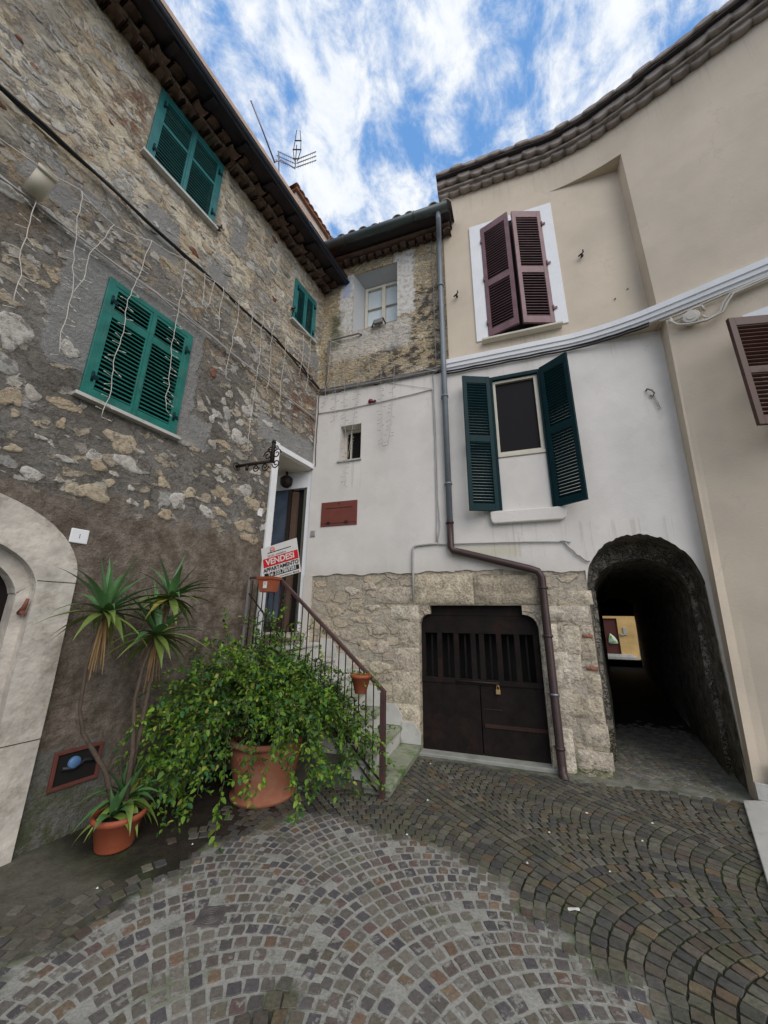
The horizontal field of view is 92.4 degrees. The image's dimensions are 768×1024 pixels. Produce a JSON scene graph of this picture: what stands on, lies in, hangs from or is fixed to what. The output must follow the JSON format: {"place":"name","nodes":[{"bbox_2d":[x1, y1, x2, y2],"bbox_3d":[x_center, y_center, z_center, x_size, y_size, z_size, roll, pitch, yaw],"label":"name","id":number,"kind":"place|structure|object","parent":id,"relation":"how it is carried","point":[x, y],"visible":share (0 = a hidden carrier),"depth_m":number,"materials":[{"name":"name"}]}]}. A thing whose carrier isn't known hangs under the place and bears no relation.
{"place":"outdoors","nodes":[
{"label":"outdoors","id":0,"kind":"place"},
{"bbox_2d":[0,664,767,1023],"bbox_3d":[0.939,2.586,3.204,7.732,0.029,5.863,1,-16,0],"label":"paving","id":1,"kind":"structure","parent":0,"point":[753,1010],"depth_m":2.12,"materials":[{"name":"stone"}]},
{"bbox_2d":[37,551,222,855],"bbox_3d":[-1.977,1.321,2.852,0.884,2.176,1.378,-7,-18,26],"label":"potted yucca","id":2,"kind":"object","parent":1,"relation":"on","point":[114,824],"visible":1,"depth_m":2.79,"materials":[{"name":"green plant"}]},
{"bbox_2d":[0,0,349,866],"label":"stone house","id":3,"kind":"structure","parent":1,"relation":"on","point":[132,104],"depth_m":3.63,"materials":[{"name":"stone"}]},
{"bbox_2d":[0,576,7,621],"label":"door","id":4,"kind":"structure","parent":3,"relation":"in","point":[3,590],"depth_m":2.74,"materials":[{"name":"brown wood"}]},
{"bbox_2d":[23,163,58,201],"bbox_3d":[-2.771,-2.655,2.974,0.267,0.248,0.140,-7,-18,26],"label":"wall lamp","id":5,"kind":"object","parent":3,"relation":"attached to","point":[41,182],"visible":1,"depth_m":2.93,"materials":[{"name":"beige metal"}]},
{"bbox_2d":[46,741,103,793],"bbox_3d":[-2.397,1.974,2.868,0.064,0.260,0.330,-7,-18,26],"label":"meter niche","id":6,"kind":"object","parent":3,"relation":"attached to","point":[73,766],"visible":0.97,"depth_m":2.84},
{"bbox_2d":[68,528,89,544],"bbox_3d":[-2.528,0.201,3.054,0.015,0.120,0.130,-7,-18,26],"label":"house number","id":7,"kind":"object","parent":3,"relation":"attached to","point":[79,536],"visible":1,"depth_m":3.05,"materials":[{"name":"white ceramic"}]},
{"bbox_2d":[71,276,192,440],"bbox_3d":[-2.460,-1.502,3.726,0.200,1.305,0.960,-7,-18,26],"label":"window","id":8,"kind":"structure","parent":3,"relation":"in","point":[138,397],"depth_m":3.68,"materials":[{"name":"green paint"}]},
{"bbox_2d":[0,174,315,418],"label":"cable","id":9,"kind":"object","parent":3,"relation":"attached to","point":[31,200],"visible":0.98,"depth_m":3.76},
{"bbox_2d":[0,138,319,450],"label":"icicle lights","id":10,"kind":"object","parent":3,"relation":"hanging from","point":[88,201],"visible":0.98,"depth_m":3.55},
{"bbox_2d":[0,84,319,388],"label":"cable","id":11,"kind":"object","parent":3,"relation":"attached to","point":[39,122],"visible":0.97,"depth_m":3.62,"materials":[{"name":"black rubber"}]},
{"bbox_2d":[140,88,223,231],"bbox_3d":[-2.429,-4.276,4.518,0.200,1.115,0.950,-7,-18,26],"label":"window","id":12,"kind":"structure","parent":3,"relation":"in","point":[176,157],"depth_m":4.47,"materials":[{"name":"green paint"}]},
{"bbox_2d":[233,440,281,471],"bbox_3d":[-1.550,-0.691,4.583,0.664,0.398,0.104,-4,-16,15],"label":"lamp bracket","id":13,"kind":"object","parent":3,"relation":"attached to","point":[273,447],"visible":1,"depth_m":4.54,"materials":[{"name":"metal"}]},
{"bbox_2d":[257,508,262,516],"bbox_3d":[-1.651,0.002,4.901,0.013,0.110,0.080,-7,-18,26],"label":"house number","id":14,"kind":"object","parent":3,"relation":"attached to","point":[260,511],"visible":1,"depth_m":4.89,"materials":[{"name":"white ceramic"}]},
{"bbox_2d":[263,489,293,631],"bbox_3d":[-1.835,0.739,5.930,0.650,2.260,0.050,-5,-17,18],"label":"glazed door","id":15,"kind":"structure","parent":3,"relation":"in","point":[283,501],"depth_m":5.98,"materials":[{"name":"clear glass"}]},
{"bbox_2d":[250,100,315,171],"bbox_3d":[-2.328,-7.009,7.713,0.699,4.252,1.582,-13,-21,40],"label":"tv antenna","id":16,"kind":"object","parent":3,"relation":"attached to","point":[279,160],"visible":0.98,"depth_m":8.33,"materials":[{"name":"metal"}]},
{"bbox_2d":[253,441,313,645],"bbox_3d":[-1.538,0.462,5.382,0.370,2.820,0.905,-7,-18,26],"label":"doorway","id":17,"kind":"structure","parent":3,"relation":"in","point":[274,471],"depth_m":5.08,"materials":[{"name":"white stone"}]},
{"bbox_2d":[280,472,292,487],"bbox_3d":[-1.615,-0.537,6.094,0.200,0.270,0.200,-7,-18,26],"label":"porch lamp","id":18,"kind":"object","parent":3,"relation":"attached to","point":[286,480],"visible":1,"depth_m":6.01,"materials":[{"name":"metal"}]},
{"bbox_2d":[294,488,306,631],"bbox_3d":[-1.266,0.695,5.754,0.105,2.260,0.030,-5,-17,18],"label":"door leaf","id":19,"kind":"structure","parent":3,"relation":"in","point":[305,491],"depth_m":5.78,"materials":[{"name":"wood"}]},
{"bbox_2d":[289,278,316,344],"bbox_3d":[-1.411,-3.460,6.384,0.200,0.885,0.650,-7,-18,26],"label":"window","id":20,"kind":"structure","parent":3,"relation":"in","point":[299,317],"depth_m":6.36,"materials":[{"name":"green paint"}]},
{"bbox_2d":[192,906,228,926],"bbox_3d":[-0.953,2.228,2.026,0.140,0.020,0.140,1,-16,0],"label":"drain cover","id":21,"kind":"object","parent":1,"relation":"on","point":[210,916],"visible":1,"depth_m":2.02,"materials":[{"name":"metal"}]},
{"bbox_2d":[114,608,395,852],"bbox_3d":[-0.988,1.868,3.649,2.083,1.764,2.310,-5,-17,18],"label":"potted shrub","id":22,"kind":"object","parent":1,"relation":"on","point":[265,715],"visible":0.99,"depth_m":3.23,"materials":[{"name":"green plant"}]},
{"bbox_2d":[226,638,420,796],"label":"staircase","id":23,"kind":"structure","parent":1,"relation":"on","point":[405,756],"depth_m":4.23,"materials":[{"name":"stone"}]},
{"bbox_2d":[239,570,386,799],"bbox_3d":[-0.808,1.671,3.902,1.758,2.140,0.050,-5,-17,18],"label":"stair railing","id":24,"kind":"object","parent":23,"relation":"on","point":[382,773],"visible":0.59,"depth_m":3.85,"materials":[{"name":"brown metal"}]},
{"bbox_2d":[257,576,281,592],"bbox_3d":[-1.310,0.827,4.189,0.220,0.170,0.176,-5,-17,18],"label":"flower pot","id":25,"kind":"object","parent":24,"relation":"hanging from","point":[268,584],"visible":1,"depth_m":4.13,"materials":[{"name":"orange ceramic"}]},
{"bbox_2d":[261,538,300,577],"bbox_3d":[-1.216,0.564,4.318,0.570,0.510,0.013,-5,-17,18],"label":"for sale sign","id":26,"kind":"object","parent":24,"relation":"attached to","point":[281,559],"visible":1,"depth_m":4.32,"materials":[{"name":"white plastic"}]},
{"bbox_2d":[238,594,395,756],"bbox_3d":[-0.769,1.662,3.882,1.861,1.600,0.518,-5,-17,18],"label":"climbing plant","id":27,"kind":"object","parent":24,"relation":"attached to","point":[294,640],"visible":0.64,"depth_m":3.95,"materials":[{"name":"green plant"}]},
{"bbox_2d":[342,670,380,693],"bbox_3d":[-0.200,1.644,3.582,0.400,0.220,0.386,-5,-17,18],"label":"flower pot","id":28,"kind":"object","parent":24,"relation":"hanging from","point":[360,680],"visible":1,"depth_m":3.51,"materials":[{"name":"orange ceramic"}]},
{"bbox_2d":[300,198,453,641],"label":"corner house","id":29,"kind":"structure","parent":1,"relation":"on","point":[386,266],"depth_m":5.97,"materials":[{"name":"paint"}]},
{"bbox_2d":[315,396,318,466],"bbox_3d":[-1.129,-1.391,6.213,0.034,1.348,0.014,-5,-17,18],"label":"cable","id":30,"kind":"object","parent":29,"relation":"attached to","point":[316,432],"visible":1,"depth_m":6.19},
{"bbox_2d":[320,500,357,526],"bbox_3d":[-0.698,0.022,5.668,0.610,0.390,0.028,-5,-17,18],"label":"meter hatch","id":31,"kind":"object","parent":29,"relation":"attached to","point":[340,513],"visible":1,"depth_m":5.66,"materials":[{"name":"metal"}]},
{"bbox_2d":[325,332,361,387],"bbox_3d":[-0.706,-2.655,6.413,0.650,0.996,0.073,-3,-16,13],"label":"pipe","id":32,"kind":"object","parent":29,"relation":"attached to","point":[328,351],"visible":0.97,"depth_m":6.50,"materials":[{"name":"grey metal"}]},
{"bbox_2d":[337,429,361,462],"bbox_3d":[-0.521,-1.093,6.037,0.420,0.650,0.245,-5,-17,18],"label":"small window","id":33,"kind":"structure","parent":29,"relation":"in","point":[354,453],"depth_m":6.15,"materials":[{"name":"beige paint"}]},
{"bbox_2d":[318,388,433,413],"bbox_3d":[-0.174,-1.791,5.998,1.992,0.096,0.017,-5,-17,18],"label":"conduit","id":34,"kind":"object","parent":29,"relation":"attached to","point":[376,402],"visible":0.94,"depth_m":5.97,"materials":[{"name":"grey plastic"}]},
{"bbox_2d":[321,339,434,486],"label":"icicle lights","id":35,"kind":"object","parent":29,"relation":"hanging from","point":[345,453],"visible":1,"depth_m":6.04},
{"bbox_2d":[371,317,385,327],"bbox_3d":[-0.086,-3.284,6.386,0.274,0.171,0.110,-5,-17,18],"label":"floodlight","id":36,"kind":"object","parent":29,"relation":"attached to","point":[378,321],"visible":1,"depth_m":6.34,"materials":[{"name":"metal"}]},
{"bbox_2d":[319,366,440,392],"bbox_3d":[-0.081,-2.174,6.057,2.191,0.122,0.046,-5,-17,18],"label":"cable","id":37,"kind":"object","parent":29,"relation":"attached to","point":[400,376],"visible":0.93,"depth_m":6.03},
{"bbox_2d":[365,281,396,327],"bbox_3d":[0.000,-3.753,6.845,0.740,1.160,0.055,-5,-17,18],"label":"window","id":38,"kind":"structure","parent":29,"relation":"in","point":[381,300],"depth_m":6.92,"materials":[{"name":"beige paint"}]},
{"bbox_2d":[412,542,437,600],"bbox_3d":[0.556,0.805,4.985,0.365,0.785,0.040,-5,-17,18],"label":"conduit","id":39,"kind":"object","parent":29,"relation":"attached to","point":[426,544],"visible":1,"depth_m":5.04,"materials":[{"name":"grey plastic"}]},
{"bbox_2d":[431,240,435,359],"bbox_3d":[0.828,-3.548,6.147,0.030,2.600,0.014,-5,-17,18],"label":"cable","id":40,"kind":"object","parent":29,"relation":"attached to","point":[433,298],"visible":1,"depth_m":6.15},
{"bbox_2d":[432,374,439,542],"bbox_3d":[0.762,-0.888,5.408,0.064,2.721,0.020,-5,-17,18],"label":"conduit","id":41,"kind":"object","parent":29,"relation":"attached to","point":[436,463],"visible":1,"depth_m":5.35,"materials":[{"name":"grey plastic"}]},
{"bbox_2d":[436,211,569,781],"bbox_3d":[1.375,-1.064,5.042,1.206,8.166,0.441,-5,-17,18],"label":"drainpipe","id":42,"kind":"object","parent":29,"relation":"attached to","point":[554,695],"visible":0.98,"depth_m":4.68,"materials":[{"name":"metal"}]},
{"bbox_2d":[438,540,589,561],"bbox_3d":[1.597,0.513,4.703,1.812,0.314,0.030,-5,-17,18],"label":"conduit","id":43,"kind":"object","parent":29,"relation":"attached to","point":[566,542],"visible":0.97,"depth_m":4.65,"materials":[{"name":"white plastic"}]},
{"bbox_2d":[309,0,767,800],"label":"plastered house","id":44,"kind":"structure","parent":1,"relation":"on","point":[647,184],"depth_m":4.76,"materials":[{"name":"beige paint"}]},
{"bbox_2d":[421,605,551,763],"bbox_3d":[1.222,2.065,4.666,1.500,1.800,0.305,-5,-17,18],"label":"garage door","id":45,"kind":"structure","parent":44,"relation":"in","point":[483,685],"depth_m":4.57,"materials":[{"name":"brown wood"}]},
{"bbox_2d":[469,203,568,343],"bbox_3d":[2.037,-3.801,5.742,1.290,2.410,0.197,-5,-17,18],"label":"upper window","id":46,"kind":"structure","parent":44,"relation":"in","point":[518,290],"depth_m":5.74,"materials":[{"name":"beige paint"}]},
{"bbox_2d":[462,352,588,524],"bbox_3d":[1.816,-0.965,4.964,1.395,2.235,0.369,-5,-17,18],"label":"green window","id":47,"kind":"structure","parent":44,"relation":"in","point":[519,410],"depth_m":4.98,"materials":[{"name":"paint"}]},
{"bbox_2d":[447,322,649,373],"bbox_3d":[2.194,-2.258,5.242,2.641,0.067,0.158,-6,-17,22],"label":"cable","id":48,"kind":"object","parent":44,"relation":"attached to","point":[541,353],"visible":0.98,"depth_m":5.20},
{"bbox_2d":[645,388,660,407],"bbox_3d":[3.382,-1.425,4.632,0.130,0.321,0.064,-13,-21,40],"label":"wall hook","id":49,"kind":"object","parent":44,"relation":"attached to","point":[652,395],"depth_m":4.63,"materials":[{"name":"grey metal"}]},
{"bbox_2d":[659,275,767,326],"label":"junction box","id":50,"kind":"object","parent":44,"relation":"attached to","point":[690,317],"visible":1,"depth_m":4.36,"materials":[{"name":"beige plastic"}]},
{"bbox_2d":[726,306,767,425],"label":"right window","id":51,"kind":"structure","parent":44,"relation":"in","point":[748,333],"depth_m":3.82,"materials":[{"name":"wood"}]},
{"bbox_2d":[568,907,579,910],"bbox_3d":[1.077,2.251,2.088,0.070,0.012,0.024,1,-16,0],"label":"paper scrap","id":52,"kind":"object","parent":1,"relation":"on","point":[573,908],"visible":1,"depth_m":2.09,"materials":[{"name":"white paper"}]},
{"bbox_2d":[602,616,720,659],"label":"ochre house","id":53,"kind":"structure","parent":1,"relation":"on","point":[622,630],"depth_m":15.73,"materials":[{"name":"paint"}]},
{"bbox_2d":[603,618,620,653],"bbox_3d":[9.773,5.384,15.966,0.700,1.480,0.040,-5,-17,18],"label":"door","id":54,"kind":"structure","parent":53,"relation":"in","point":[610,625],"depth_m":15.94,"materials":[{"name":"brown wood"}]},
{"bbox_2d":[609,634,617,643],"bbox_3d":[9.837,5.434,15.792,0.360,0.430,0.110,-5,-17,18],"label":"carrier bag","id":55,"kind":"object","parent":53,"relation":"hanging from","point":[612,639],"visible":1,"depth_m":15.78,"materials":[{"name":"white plastic"}]},
{"bbox_2d":[743,782,767,883],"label":"marble step","id":56,"kind":"object","parent":1,"relation":"on","point":[757,813],"visible":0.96,"depth_m":2.99,"materials":[{"name":"white stone"}]},
{"bbox_2d":[165,0,728,237],"label":"sky","id":57,"kind":"structure","parent":0,"point":[388,96],"materials":[{"name":"blue"}]}
]}

